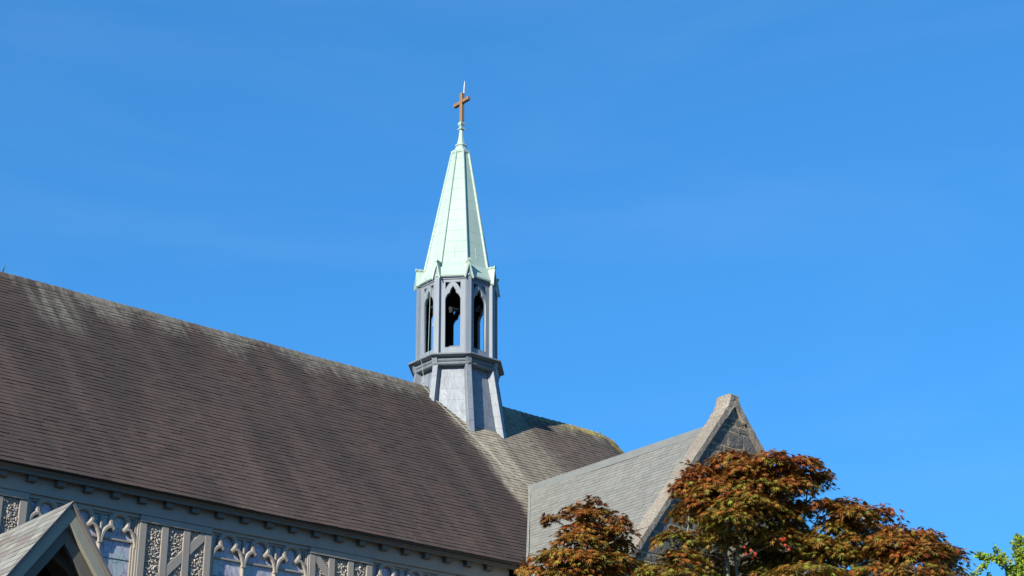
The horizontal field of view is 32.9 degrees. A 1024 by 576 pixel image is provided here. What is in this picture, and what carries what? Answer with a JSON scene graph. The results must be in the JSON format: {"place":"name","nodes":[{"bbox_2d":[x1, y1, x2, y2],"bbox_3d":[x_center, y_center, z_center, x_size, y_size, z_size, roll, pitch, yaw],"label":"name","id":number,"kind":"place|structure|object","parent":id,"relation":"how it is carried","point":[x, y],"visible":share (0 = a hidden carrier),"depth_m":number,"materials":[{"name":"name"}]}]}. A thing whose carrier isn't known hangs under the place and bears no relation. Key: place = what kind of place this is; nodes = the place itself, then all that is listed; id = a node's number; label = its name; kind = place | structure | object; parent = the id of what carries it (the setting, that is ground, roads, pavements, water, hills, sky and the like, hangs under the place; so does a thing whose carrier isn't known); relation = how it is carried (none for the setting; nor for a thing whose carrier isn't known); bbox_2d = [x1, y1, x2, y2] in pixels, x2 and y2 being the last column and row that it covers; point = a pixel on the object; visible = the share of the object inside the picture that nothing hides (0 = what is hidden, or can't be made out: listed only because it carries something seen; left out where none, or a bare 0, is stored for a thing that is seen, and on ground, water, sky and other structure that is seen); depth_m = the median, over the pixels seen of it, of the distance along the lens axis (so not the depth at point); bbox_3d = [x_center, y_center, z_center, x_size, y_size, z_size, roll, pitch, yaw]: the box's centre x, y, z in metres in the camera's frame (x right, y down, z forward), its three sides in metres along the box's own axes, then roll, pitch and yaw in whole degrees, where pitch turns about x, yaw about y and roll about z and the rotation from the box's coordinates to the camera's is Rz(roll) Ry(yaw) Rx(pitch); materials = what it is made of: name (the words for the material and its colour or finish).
{"place":"outdoors","nodes":[
{"label":"outdoors","id":0,"kind":"place"},
{"bbox_2d":[0,0,1023,575],"label":"sky","id":1,"kind":"structure","parent":0,"point":[810,213],"materials":[{"name":"blue"}]},
{"label":"ground","id":2,"kind":"structure","parent":0,"visible":0},
{"bbox_2d":[0,81,819,575],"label":"church","id":3,"kind":"structure","parent":2,"relation":"on","point":[134,441],"depth_m":26.73,"materials":[{"name":"grey"}]},
{"bbox_2d":[26,494,139,575],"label":"window","id":4,"kind":"structure","parent":3,"relation":"in","point":[115,533],"depth_m":23.02,"materials":[{"name":"paint"}]},
{"bbox_2d":[209,529,309,575],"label":"window","id":5,"kind":"structure","parent":3,"relation":"in","point":[232,554],"depth_m":24.40,"materials":[{"name":"paint"}]},
{"bbox_2d":[372,559,457,575],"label":"window","id":6,"kind":"structure","parent":3,"relation":"in","point":[380,568],"depth_m":25.97,"materials":[{"name":"paint"}]},
{"bbox_2d":[419,277,527,484],"bbox_3d":[-0.719,1.625,31.712,2.235,4.417,0.232,-13,-26,28],"label":"conductor cable","id":7,"kind":"object","parent":3,"relation":"attached to","point":[444,408],"visible":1,"depth_m":31.75,"materials":[{"name":"grey metal"}]},
{"bbox_2d":[513,448,976,575],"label":"maple tree","id":8,"kind":"object","parent":2,"relation":"on","point":[749,500],"visible":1,"depth_m":13.00,"materials":[{"name":"brown plant"}]},
{"bbox_2d":[962,533,1023,575],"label":"green tree","id":9,"kind":"object","parent":2,"relation":"on","point":[1015,569],"visible":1,"depth_m":33.06,"materials":[{"name":"green plant"}]}
]}

